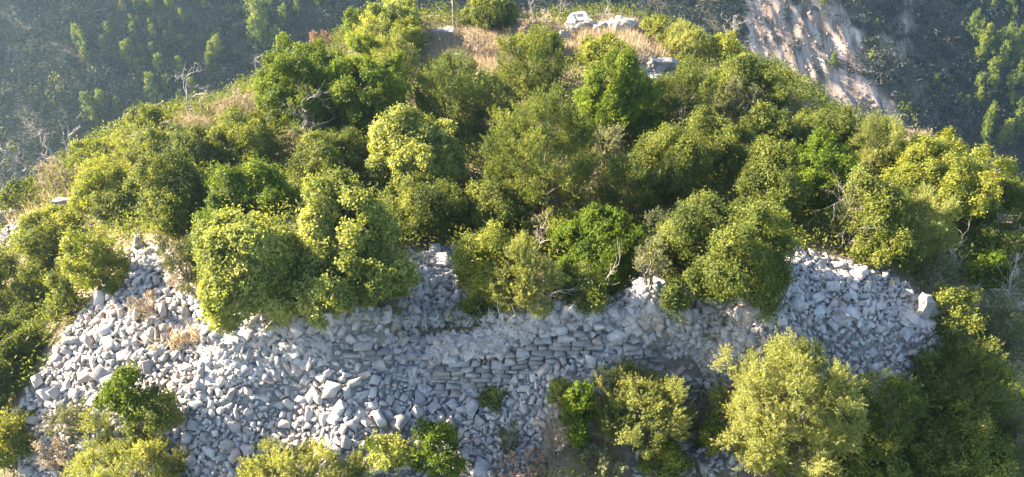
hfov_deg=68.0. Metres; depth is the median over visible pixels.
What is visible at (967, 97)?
pine tree
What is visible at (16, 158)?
fallen branch
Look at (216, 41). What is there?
pine tree
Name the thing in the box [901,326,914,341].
stone
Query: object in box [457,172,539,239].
evergreen shrub
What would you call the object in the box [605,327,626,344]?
stone
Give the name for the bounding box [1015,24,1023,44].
pine tree
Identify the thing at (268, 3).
pine tree
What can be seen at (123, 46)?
pine tree
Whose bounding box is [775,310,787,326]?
stone
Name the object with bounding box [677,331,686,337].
stone
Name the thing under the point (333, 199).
oak shrub
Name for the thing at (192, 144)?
evergreen shrub
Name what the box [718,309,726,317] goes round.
stone
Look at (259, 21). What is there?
pine tree
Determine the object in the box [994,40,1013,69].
pine tree
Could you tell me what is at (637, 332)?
stone
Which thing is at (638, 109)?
lentisk shrub
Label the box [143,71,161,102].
pine tree
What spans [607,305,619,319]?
stone
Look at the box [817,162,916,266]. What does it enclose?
evergreen shrub
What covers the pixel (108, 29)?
pine tree
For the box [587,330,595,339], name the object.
stone
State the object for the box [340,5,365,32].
lentisk shrub
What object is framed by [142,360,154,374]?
stone
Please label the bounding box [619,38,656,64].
dry shrub
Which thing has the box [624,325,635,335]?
stone
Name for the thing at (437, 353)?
stone
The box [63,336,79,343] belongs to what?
stone
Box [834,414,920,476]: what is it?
evergreen shrub
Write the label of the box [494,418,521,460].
grey shrub
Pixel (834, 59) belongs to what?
pine tree
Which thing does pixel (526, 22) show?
dry shrub
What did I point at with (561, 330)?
stone
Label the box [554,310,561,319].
stone
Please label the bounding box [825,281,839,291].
stone
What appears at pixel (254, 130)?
broom shrub
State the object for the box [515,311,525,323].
stone
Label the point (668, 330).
stone
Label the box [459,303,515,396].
dead sapling
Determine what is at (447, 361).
stone
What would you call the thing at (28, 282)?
evergreen shrub
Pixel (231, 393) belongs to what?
stone
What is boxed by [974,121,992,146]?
pine tree
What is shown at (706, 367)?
stone
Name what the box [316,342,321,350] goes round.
stone
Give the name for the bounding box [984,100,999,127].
pine tree
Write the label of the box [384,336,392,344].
stone
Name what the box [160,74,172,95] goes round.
pine tree
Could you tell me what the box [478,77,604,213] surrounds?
juniper shrub
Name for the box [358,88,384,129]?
juniper shrub
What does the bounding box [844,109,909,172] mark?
olive shrub
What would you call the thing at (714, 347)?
stone
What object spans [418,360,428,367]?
stone
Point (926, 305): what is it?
boulder
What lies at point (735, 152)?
evergreen shrub
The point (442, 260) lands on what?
stone
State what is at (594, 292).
evergreen shrub
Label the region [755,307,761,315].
stone
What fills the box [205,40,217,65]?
pine tree
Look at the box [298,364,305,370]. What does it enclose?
stone
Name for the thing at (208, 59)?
pine tree
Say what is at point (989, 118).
pine tree
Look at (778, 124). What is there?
evergreen shrub
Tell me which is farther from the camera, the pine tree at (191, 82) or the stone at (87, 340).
the pine tree at (191, 82)
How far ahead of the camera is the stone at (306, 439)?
20.40 m
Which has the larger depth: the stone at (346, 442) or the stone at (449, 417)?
the stone at (449, 417)
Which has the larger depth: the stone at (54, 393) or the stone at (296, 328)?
the stone at (54, 393)
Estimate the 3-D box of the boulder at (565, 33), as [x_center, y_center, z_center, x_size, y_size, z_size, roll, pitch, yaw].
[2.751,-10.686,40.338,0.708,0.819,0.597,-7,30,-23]
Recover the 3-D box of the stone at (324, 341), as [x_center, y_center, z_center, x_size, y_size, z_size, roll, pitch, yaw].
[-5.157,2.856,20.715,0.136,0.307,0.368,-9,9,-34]
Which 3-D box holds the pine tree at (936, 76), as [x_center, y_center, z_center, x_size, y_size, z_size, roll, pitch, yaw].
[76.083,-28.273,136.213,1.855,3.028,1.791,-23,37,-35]
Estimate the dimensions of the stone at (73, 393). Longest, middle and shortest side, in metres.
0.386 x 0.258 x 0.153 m
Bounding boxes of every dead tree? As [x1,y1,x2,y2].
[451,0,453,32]
[720,11,747,42]
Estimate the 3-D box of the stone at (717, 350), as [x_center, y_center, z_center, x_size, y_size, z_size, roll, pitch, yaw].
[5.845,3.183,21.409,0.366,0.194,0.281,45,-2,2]
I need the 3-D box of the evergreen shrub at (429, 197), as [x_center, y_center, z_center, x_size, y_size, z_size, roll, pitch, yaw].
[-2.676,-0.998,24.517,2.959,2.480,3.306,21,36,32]
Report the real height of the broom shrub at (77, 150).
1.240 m
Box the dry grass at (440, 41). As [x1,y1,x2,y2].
[0,13,928,352]
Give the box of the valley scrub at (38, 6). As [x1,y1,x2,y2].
[0,0,1023,227]
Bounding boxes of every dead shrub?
[59,122,79,161]
[167,63,214,115]
[218,84,240,105]
[277,78,343,140]
[532,209,552,252]
[557,0,570,17]
[596,0,622,18]
[945,222,971,273]
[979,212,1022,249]
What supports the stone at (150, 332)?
on the rubble
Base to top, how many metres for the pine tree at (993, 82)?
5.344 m
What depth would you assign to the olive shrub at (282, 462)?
19.54 m
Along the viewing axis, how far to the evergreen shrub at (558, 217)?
23.71 m
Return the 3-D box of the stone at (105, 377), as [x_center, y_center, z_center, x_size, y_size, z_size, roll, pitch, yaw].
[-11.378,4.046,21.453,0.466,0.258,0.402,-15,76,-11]
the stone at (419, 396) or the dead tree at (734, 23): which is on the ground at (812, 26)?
the dead tree at (734, 23)
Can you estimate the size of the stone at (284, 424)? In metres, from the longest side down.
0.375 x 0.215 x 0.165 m
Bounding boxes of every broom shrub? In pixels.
[0,404,38,475]
[5,202,81,262]
[52,220,134,295]
[65,134,118,164]
[66,150,138,216]
[205,102,282,162]
[344,12,428,57]
[445,213,529,317]
[510,23,567,61]
[542,374,582,407]
[575,26,633,66]
[635,431,696,476]
[639,13,674,41]
[686,404,731,458]
[695,29,742,60]
[733,416,796,476]
[872,126,1019,224]
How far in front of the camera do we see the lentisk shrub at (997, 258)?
24.89 m
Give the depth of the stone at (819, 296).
22.02 m
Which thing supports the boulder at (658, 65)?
on the ground at (812, 26)
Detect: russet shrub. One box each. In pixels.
[308,29,333,48]
[489,441,550,476]
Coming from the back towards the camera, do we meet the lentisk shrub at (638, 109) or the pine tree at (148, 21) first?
the pine tree at (148, 21)
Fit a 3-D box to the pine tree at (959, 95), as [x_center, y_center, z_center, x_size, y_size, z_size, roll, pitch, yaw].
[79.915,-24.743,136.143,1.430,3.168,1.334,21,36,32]
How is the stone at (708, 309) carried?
on the ground at (812, 26)
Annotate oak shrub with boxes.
[185,199,302,336]
[280,214,424,333]
[294,164,402,282]
[359,0,421,27]
[359,428,413,476]
[364,101,469,196]
[374,177,410,223]
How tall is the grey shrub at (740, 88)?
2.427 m
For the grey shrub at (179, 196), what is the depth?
23.37 m
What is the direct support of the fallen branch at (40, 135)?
on the ground at (812, 26)
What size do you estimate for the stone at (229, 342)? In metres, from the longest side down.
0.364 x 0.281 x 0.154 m
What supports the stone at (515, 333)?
on the rubble
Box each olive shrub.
[57,425,192,476]
[75,403,116,449]
[106,130,139,163]
[234,432,366,476]
[370,29,420,76]
[480,229,574,320]
[585,356,698,459]
[654,17,715,59]
[705,325,872,476]
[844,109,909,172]
[889,181,964,273]
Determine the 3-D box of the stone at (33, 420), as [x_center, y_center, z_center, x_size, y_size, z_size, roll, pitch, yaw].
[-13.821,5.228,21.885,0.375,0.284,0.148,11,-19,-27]
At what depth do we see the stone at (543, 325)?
20.50 m
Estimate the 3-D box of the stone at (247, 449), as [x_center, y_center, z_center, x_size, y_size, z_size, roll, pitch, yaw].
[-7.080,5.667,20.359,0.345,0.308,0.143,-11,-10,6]
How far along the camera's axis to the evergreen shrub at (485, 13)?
40.87 m
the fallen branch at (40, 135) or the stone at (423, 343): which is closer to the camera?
the stone at (423, 343)
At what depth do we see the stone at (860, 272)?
22.50 m
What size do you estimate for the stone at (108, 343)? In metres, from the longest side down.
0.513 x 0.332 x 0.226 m
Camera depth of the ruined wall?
20.91 m
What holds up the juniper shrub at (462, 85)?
on the ground at (812, 26)
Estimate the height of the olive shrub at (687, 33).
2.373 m
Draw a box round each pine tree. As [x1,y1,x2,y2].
[69,22,84,42]
[75,28,91,54]
[79,45,89,64]
[79,91,94,111]
[87,105,100,123]
[93,89,112,115]
[98,35,108,51]
[103,21,115,37]
[112,94,126,113]
[118,0,127,11]
[118,40,129,61]
[123,37,135,57]
[124,55,133,72]
[127,13,136,28]
[128,21,138,38]
[131,0,144,13]
[132,58,141,74]
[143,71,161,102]
[146,0,155,14]
[146,18,152,32]
[147,23,158,40]
[147,41,157,58]
[150,53,168,75]
[157,15,163,28]
[157,93,167,111]
[160,0,176,12]
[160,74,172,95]
[162,31,170,44]
[167,20,175,33]
[174,55,187,76]
[175,88,185,105]
[176,7,187,26]
[187,76,199,98]
[200,0,210,7]
[204,52,214,71]
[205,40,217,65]
[211,33,226,56]
[241,0,252,16]
[244,0,269,29]
[246,16,266,48]
[251,9,269,46]
[262,0,274,11]
[268,23,281,48]
[276,2,291,25]
[293,0,301,16]
[314,0,324,7]
[828,50,838,68]
[874,18,878,29]
[932,73,939,86]
[953,93,962,106]
[961,94,970,108]
[964,10,978,36]
[970,35,989,61]
[972,16,986,42]
[972,86,985,106]
[973,71,985,90]
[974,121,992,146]
[977,111,994,134]
[978,21,995,53]
[980,55,1001,80]
[983,73,999,96]
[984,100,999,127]
[987,26,1006,55]
[989,0,996,12]
[992,131,1006,150]
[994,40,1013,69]
[996,30,1014,54]
[1000,69,1017,95]
[1000,118,1015,145]
[1002,21,1017,43]
[1005,38,1023,68]
[1006,0,1018,8]
[1006,90,1017,109]
[1008,8,1016,22]
[1009,106,1023,137]
[1011,95,1023,115]
[1014,57,1023,87]
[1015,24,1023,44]
[1018,80,1023,97]
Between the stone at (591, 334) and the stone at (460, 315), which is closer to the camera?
the stone at (591, 334)
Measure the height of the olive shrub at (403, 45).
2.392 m
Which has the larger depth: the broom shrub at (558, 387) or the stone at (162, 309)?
the stone at (162, 309)
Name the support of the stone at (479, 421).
on the rubble
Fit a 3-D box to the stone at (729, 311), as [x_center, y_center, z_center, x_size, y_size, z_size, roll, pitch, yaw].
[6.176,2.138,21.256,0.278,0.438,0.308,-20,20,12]
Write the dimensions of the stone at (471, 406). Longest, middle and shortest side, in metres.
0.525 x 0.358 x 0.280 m
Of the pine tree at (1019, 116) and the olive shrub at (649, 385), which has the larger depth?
the pine tree at (1019, 116)
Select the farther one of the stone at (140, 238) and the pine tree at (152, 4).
the pine tree at (152, 4)
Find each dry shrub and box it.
[28,434,72,476]
[31,155,70,190]
[120,284,167,324]
[164,266,199,291]
[173,113,212,130]
[213,91,256,123]
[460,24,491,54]
[517,8,563,34]
[528,401,583,460]
[530,209,552,251]
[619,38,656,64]
[903,124,933,158]
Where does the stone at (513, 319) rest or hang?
on the rubble
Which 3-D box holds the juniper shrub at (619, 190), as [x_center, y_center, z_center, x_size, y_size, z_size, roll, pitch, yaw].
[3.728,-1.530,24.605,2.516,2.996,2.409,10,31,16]
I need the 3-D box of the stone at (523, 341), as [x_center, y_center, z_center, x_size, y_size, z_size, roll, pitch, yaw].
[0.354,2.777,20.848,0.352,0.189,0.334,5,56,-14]
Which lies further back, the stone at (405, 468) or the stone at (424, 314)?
the stone at (424, 314)
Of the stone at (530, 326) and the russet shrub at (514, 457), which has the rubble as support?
the stone at (530, 326)
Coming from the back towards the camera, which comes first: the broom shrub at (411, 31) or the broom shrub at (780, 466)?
the broom shrub at (411, 31)
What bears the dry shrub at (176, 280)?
on the rubble
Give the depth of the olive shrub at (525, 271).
19.98 m
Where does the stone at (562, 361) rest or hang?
on the rubble
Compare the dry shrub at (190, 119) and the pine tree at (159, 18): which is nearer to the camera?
the dry shrub at (190, 119)
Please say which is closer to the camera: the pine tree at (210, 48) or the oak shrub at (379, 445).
the oak shrub at (379, 445)
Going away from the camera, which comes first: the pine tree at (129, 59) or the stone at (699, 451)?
the stone at (699, 451)
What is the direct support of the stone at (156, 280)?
on the rubble
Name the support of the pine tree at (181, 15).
on the ground at (812, 26)
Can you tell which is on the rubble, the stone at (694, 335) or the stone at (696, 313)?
the stone at (694, 335)
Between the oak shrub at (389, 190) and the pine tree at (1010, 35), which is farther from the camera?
the pine tree at (1010, 35)
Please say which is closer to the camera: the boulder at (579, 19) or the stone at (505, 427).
the stone at (505, 427)
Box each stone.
[14,409,26,419]
[25,415,38,424]
[30,373,43,389]
[36,386,51,401]
[45,383,61,399]
[53,397,67,409]
[59,377,71,391]
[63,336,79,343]
[68,388,80,399]
[77,372,93,382]
[80,334,94,348]
[86,393,99,406]
[87,310,105,325]
[88,408,99,419]
[89,364,111,383]
[90,433,99,444]
[93,289,105,305]
[97,325,111,336]
[99,373,114,387]
[100,335,113,351]
[116,348,128,360]
[131,306,145,321]
[134,233,142,248]
[140,326,159,343]
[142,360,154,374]
[143,316,155,327]
[145,301,153,316]
[146,263,153,273]
[149,343,161,358]
[152,275,160,285]
[157,301,167,318]
[167,300,177,311]
[171,326,180,341]
[176,416,186,431]
[180,304,190,324]
[180,432,191,443]
[187,395,202,409]
[191,374,199,389]
[192,359,199,366]
[197,366,203,378]
[200,326,211,335]
[208,330,219,341]
[217,367,225,376]
[220,439,234,454]
[224,339,234,344]
[225,385,237,401]
[227,420,241,433]
[229,357,244,368]
[232,336,239,344]
[237,326,246,335]
[237,363,249,375]
[241,444,253,455]
[242,327,255,340]
[242,347,251,361]
[244,385,252,396]
[253,332,259,339]
[263,330,271,337]
[265,321,279,332]
[278,419,291,429]
[280,324,288,335]
[280,398,295,410]
[287,329,292,338]
[287,347,300,360]
[290,322,302,337]
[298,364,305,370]
[298,437,312,451]
[304,349,312,357]
[305,327,316,333]
[305,357,312,370]
[305,386,318,404]
[308,339,317,347]
[313,391,323,405]
[315,371,327,382]
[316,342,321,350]
[321,338,326,347]
[321,381,341,398]
[324,328,333,336]
[324,440,332,448]
[326,411,340,425]
[327,443,342,453]
[331,399,347,415]
[335,331,345,340]
[341,437,351,449]
[345,419,357,430]
[347,377,361,387]
[357,390,368,398]
[358,332,371,341]
[361,324,368,331]
[369,458,382,475]
[371,357,386,371]
[371,409,387,426]
[382,409,394,422]
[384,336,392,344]
[390,412,409,431]
[398,334,409,346]
[399,458,412,469]
[406,351,418,359]
[411,403,425,419]
[415,389,425,403]
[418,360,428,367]
[419,335,427,348]
[419,351,430,360]
[420,310,429,326]
[427,400,439,413]
[428,313,433,324]
[429,243,440,252]
[432,310,442,327]
[432,355,443,364]
[434,309,444,323]
[435,349,441,361]
[436,252,449,267]
[441,330,451,340]
[442,359,451,364]
[443,352,453,360]
[444,308,454,322]
[444,413,455,426]
[445,397,459,410]
[451,356,457,363]
[452,310,462,320]
[456,340,467,348]
[460,381,471,392]
[461,310,475,318]
[463,351,475,361]
[464,398,480,418]
[471,456,489,476]
[472,336,498,350]
[474,414,485,427]
[486,308,499,322]
[487,341,497,350]
[497,311,505,322]
[497,342,503,353]
[497,421,509,434]
[505,310,516,322]
[511,327,518,337]
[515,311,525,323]
[519,338,530,345]
[519,404,529,416]
[523,443,535,460]
[525,307,538,318]
[527,321,532,331]
[536,361,550,377]
[539,318,549,331]
[547,307,556,318]
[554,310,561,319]
[555,327,568,334]
[559,356,566,365]
[560,303,571,319]
[568,301,584,320]
[571,319,578,327]
[584,354,595,368]
[585,310,598,319]
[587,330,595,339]
[597,312,603,322]
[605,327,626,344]
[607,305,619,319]
[618,308,625,320]
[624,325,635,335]
[626,303,635,316]
[628,292,638,304]
[633,324,642,336]
[634,289,644,301]
[653,306,660,316]
[666,328,675,333]
[668,371,676,379]
[675,310,684,318]
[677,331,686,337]
[680,340,689,347]
[681,306,694,320]
[690,329,700,337]
[691,308,699,319]
[696,445,707,453]
[697,463,713,474]
[701,303,718,314]
[701,339,711,350]
[701,361,712,370]
[711,367,715,375]
[712,340,716,350]
[716,346,724,355]
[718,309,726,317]
[721,326,729,338]
[725,306,735,322]
[732,305,743,321]
[741,303,757,323]
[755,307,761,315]
[765,320,776,329]
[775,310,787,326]
[790,297,806,311]
[809,274,818,279]
[811,291,825,302]
[812,305,825,318]
[816,259,826,266]
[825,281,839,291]
[829,296,839,307]
[830,261,845,267]
[831,306,859,326]
[832,304,847,317]
[840,280,844,289]
[841,270,852,281]
[849,265,868,279]
[850,282,858,290]
[901,288,914,295]
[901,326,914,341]
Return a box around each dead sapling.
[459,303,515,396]
[821,170,879,247]
[979,252,1023,342]
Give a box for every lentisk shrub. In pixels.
[183,206,245,268]
[198,154,305,218]
[251,29,356,137]
[322,28,413,141]
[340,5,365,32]
[403,416,470,476]
[548,201,652,294]
[558,377,600,448]
[571,42,667,149]
[773,118,861,218]
[963,245,1016,292]
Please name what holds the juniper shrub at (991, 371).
on the ground at (812, 26)
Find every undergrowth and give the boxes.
[0,0,1023,476]
[1,11,1023,476]
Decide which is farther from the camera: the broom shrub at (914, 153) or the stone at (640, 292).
the broom shrub at (914, 153)
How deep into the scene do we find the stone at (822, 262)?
22.84 m
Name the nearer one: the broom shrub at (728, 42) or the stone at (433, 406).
the stone at (433, 406)
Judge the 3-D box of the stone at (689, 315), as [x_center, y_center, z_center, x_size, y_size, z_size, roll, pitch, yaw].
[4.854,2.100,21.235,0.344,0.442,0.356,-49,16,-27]
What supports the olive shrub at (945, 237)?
on the ground at (812, 26)
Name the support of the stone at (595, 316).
on the rubble
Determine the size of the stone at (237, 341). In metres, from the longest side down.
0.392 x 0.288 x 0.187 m
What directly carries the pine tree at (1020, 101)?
on the ground at (812, 26)
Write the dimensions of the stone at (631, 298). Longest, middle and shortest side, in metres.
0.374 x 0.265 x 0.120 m
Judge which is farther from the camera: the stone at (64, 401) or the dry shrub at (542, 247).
the dry shrub at (542, 247)
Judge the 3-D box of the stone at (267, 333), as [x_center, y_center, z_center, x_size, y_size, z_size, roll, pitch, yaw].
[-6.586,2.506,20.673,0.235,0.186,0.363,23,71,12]
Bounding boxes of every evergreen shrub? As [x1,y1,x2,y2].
[0,172,38,212]
[0,245,63,328]
[0,298,48,409]
[39,269,81,324]
[85,180,141,232]
[117,99,163,133]
[118,135,208,237]
[119,124,183,170]
[154,120,225,171]
[284,124,370,186]
[386,167,472,243]
[457,0,520,31]
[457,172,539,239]
[476,383,509,414]
[532,202,581,254]
[559,254,612,317]
[622,118,718,204]
[642,185,802,329]
[680,101,761,184]
[708,48,795,117]
[731,131,814,221]
[740,97,804,156]
[788,100,860,153]
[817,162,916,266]
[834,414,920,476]
[851,207,929,270]
[899,394,1023,476]
[929,279,990,348]
[948,200,1023,257]
[985,173,1023,221]
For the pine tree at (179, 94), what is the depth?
119.12 m
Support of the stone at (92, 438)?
on the rubble
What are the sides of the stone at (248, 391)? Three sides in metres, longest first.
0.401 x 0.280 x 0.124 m
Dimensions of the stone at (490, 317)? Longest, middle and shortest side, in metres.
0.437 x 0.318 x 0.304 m
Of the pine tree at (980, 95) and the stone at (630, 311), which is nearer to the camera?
the stone at (630, 311)
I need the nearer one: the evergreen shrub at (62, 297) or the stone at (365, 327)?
the stone at (365, 327)
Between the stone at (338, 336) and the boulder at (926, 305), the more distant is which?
the boulder at (926, 305)
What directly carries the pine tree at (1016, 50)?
on the ground at (812, 26)
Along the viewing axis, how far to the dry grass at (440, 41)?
38.46 m
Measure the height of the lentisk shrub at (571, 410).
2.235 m
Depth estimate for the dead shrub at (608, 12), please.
41.51 m
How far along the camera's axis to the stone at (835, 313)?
21.74 m
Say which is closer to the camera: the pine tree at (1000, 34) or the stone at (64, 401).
the stone at (64, 401)
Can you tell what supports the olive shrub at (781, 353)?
on the ground at (812, 26)
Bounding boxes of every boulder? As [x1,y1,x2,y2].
[0,204,19,222]
[51,197,72,210]
[432,26,456,36]
[559,30,569,40]
[565,11,593,32]
[590,21,605,32]
[605,18,613,30]
[612,15,637,33]
[643,56,679,73]
[896,305,936,329]
[915,292,951,319]
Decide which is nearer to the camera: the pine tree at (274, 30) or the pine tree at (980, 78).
the pine tree at (274, 30)
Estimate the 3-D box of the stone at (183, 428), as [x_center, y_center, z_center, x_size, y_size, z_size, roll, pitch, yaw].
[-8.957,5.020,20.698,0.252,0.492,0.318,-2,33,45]
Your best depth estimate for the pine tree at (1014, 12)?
143.68 m
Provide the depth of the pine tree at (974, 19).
140.44 m
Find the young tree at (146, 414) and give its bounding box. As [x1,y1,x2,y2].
[88,357,191,447]
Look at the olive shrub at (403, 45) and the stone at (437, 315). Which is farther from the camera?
the olive shrub at (403, 45)
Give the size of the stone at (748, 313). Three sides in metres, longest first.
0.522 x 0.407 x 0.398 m
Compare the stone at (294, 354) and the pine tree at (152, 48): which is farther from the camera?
the pine tree at (152, 48)
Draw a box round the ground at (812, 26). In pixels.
[0,0,1023,476]
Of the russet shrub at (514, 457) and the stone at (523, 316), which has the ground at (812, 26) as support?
the russet shrub at (514, 457)
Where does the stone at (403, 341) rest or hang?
on the rubble
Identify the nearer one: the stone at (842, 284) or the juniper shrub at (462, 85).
the stone at (842, 284)
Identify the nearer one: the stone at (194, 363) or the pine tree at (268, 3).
the stone at (194, 363)
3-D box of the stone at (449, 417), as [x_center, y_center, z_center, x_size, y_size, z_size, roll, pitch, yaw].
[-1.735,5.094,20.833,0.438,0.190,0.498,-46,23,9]
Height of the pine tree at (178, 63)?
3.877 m
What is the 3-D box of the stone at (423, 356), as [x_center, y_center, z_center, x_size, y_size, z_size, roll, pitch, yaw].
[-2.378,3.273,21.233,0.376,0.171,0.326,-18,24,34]
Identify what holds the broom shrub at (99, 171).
on the ground at (812, 26)
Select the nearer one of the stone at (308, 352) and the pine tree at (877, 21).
the stone at (308, 352)
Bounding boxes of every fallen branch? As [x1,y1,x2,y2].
[0,138,45,182]
[23,120,76,166]
[540,243,619,310]
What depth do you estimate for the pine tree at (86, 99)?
115.15 m
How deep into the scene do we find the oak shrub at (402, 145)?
25.72 m
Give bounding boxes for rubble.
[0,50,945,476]
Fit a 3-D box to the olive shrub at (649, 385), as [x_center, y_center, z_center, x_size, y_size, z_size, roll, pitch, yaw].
[3.436,4.500,20.024,3.026,2.325,3.260,0,30,0]
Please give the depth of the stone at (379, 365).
20.84 m
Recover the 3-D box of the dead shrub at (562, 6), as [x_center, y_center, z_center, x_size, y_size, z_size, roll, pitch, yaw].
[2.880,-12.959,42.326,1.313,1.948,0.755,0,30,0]
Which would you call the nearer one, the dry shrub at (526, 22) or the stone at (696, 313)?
the stone at (696, 313)
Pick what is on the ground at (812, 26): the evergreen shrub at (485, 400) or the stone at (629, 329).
the evergreen shrub at (485, 400)
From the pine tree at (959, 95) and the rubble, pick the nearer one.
the rubble
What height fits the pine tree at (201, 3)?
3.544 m
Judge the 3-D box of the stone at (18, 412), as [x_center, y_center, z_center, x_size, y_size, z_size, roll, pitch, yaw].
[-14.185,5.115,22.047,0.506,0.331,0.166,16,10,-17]
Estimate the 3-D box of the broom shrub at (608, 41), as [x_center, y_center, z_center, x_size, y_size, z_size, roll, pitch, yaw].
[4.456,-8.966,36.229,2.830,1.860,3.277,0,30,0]
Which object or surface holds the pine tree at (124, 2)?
on the ground at (812, 26)
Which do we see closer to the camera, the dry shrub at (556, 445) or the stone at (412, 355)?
the dry shrub at (556, 445)
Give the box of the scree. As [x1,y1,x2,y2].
[734,0,915,129]
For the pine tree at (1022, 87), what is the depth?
139.55 m
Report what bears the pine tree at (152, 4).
on the ground at (812, 26)
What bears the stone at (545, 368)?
on the rubble
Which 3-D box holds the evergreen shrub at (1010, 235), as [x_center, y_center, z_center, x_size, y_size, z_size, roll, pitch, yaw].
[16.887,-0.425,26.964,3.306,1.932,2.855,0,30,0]
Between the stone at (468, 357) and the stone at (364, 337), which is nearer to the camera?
the stone at (364, 337)
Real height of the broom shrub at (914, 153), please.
3.150 m
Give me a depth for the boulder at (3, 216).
31.59 m
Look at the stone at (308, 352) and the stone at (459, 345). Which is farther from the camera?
the stone at (459, 345)
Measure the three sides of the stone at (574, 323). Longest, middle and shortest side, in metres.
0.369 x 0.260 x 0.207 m
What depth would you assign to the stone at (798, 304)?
21.22 m
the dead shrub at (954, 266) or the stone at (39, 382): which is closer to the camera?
the stone at (39, 382)
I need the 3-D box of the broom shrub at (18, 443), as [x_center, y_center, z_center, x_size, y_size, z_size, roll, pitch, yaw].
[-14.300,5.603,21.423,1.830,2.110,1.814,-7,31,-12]
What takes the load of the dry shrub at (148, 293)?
on the rubble
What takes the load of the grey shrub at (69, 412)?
on the ground at (812, 26)
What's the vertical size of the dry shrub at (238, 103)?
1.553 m
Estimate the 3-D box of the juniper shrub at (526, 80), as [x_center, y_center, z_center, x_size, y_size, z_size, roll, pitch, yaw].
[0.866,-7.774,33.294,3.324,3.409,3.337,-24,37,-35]
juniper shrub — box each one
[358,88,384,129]
[406,45,496,137]
[463,68,524,136]
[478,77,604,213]
[493,21,572,95]
[587,146,667,232]
[650,52,717,124]
[842,367,942,460]
[904,330,1023,444]
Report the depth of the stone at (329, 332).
20.52 m
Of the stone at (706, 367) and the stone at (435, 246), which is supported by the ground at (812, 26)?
the stone at (435, 246)
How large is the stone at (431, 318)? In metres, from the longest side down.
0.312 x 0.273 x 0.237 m
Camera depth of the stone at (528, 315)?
20.54 m
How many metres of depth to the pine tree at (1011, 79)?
138.38 m
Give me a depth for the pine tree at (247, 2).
126.08 m
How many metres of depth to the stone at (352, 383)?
20.57 m
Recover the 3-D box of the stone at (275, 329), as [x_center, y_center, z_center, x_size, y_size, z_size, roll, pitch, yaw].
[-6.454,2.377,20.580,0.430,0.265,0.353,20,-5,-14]
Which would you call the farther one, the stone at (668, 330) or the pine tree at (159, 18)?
the pine tree at (159, 18)
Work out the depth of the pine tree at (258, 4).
124.61 m
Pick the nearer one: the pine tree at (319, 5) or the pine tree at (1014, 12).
the pine tree at (319, 5)
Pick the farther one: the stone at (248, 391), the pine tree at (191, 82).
the pine tree at (191, 82)
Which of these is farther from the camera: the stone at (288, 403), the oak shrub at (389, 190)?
the oak shrub at (389, 190)
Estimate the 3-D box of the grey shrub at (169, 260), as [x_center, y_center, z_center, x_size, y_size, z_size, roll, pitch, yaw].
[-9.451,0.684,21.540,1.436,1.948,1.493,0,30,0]
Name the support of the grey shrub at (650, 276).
on the ground at (812, 26)
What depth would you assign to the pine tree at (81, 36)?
118.16 m
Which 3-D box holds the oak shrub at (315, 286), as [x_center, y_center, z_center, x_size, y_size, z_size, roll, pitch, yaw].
[-4.327,0.779,20.027,3.504,2.365,3.232,-20,36,-31]
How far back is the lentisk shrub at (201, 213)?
21.10 m
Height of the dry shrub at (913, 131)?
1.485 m
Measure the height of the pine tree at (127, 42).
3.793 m
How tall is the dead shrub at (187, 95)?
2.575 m
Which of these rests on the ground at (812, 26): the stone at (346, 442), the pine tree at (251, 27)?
the pine tree at (251, 27)
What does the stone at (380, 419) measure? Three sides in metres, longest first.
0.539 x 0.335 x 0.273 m
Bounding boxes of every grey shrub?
[35,393,94,444]
[151,232,200,296]
[164,176,199,231]
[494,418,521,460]
[573,438,629,476]
[587,120,624,170]
[631,227,671,290]
[644,205,674,240]
[683,392,724,435]
[709,73,766,124]
[910,249,959,288]
[970,291,1023,362]
[995,410,1023,476]
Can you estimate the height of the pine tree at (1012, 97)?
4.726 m
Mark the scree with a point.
(827, 56)
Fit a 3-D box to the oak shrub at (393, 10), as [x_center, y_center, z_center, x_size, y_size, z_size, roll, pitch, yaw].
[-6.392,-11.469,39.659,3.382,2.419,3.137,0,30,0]
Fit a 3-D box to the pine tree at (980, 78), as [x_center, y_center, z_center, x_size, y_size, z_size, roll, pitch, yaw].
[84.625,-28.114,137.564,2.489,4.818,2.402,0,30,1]
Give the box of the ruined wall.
[343,328,706,407]
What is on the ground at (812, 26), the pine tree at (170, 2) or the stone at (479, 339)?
the pine tree at (170, 2)
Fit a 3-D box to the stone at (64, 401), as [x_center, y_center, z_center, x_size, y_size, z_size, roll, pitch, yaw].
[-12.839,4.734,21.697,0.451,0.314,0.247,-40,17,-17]
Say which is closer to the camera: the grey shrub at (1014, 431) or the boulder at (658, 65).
the grey shrub at (1014, 431)
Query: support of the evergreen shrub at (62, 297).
on the ground at (812, 26)
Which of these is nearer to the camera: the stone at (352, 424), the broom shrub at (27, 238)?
the stone at (352, 424)
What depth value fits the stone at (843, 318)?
21.66 m
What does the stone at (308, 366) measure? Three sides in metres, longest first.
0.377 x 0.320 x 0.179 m
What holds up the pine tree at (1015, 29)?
on the ground at (812, 26)
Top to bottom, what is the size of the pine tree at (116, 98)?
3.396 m
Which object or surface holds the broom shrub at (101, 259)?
on the ground at (812, 26)
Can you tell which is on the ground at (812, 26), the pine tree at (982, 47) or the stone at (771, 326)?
the pine tree at (982, 47)
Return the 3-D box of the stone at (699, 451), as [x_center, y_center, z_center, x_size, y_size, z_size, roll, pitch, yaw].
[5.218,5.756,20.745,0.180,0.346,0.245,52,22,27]
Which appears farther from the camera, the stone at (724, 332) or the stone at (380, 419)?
the stone at (724, 332)

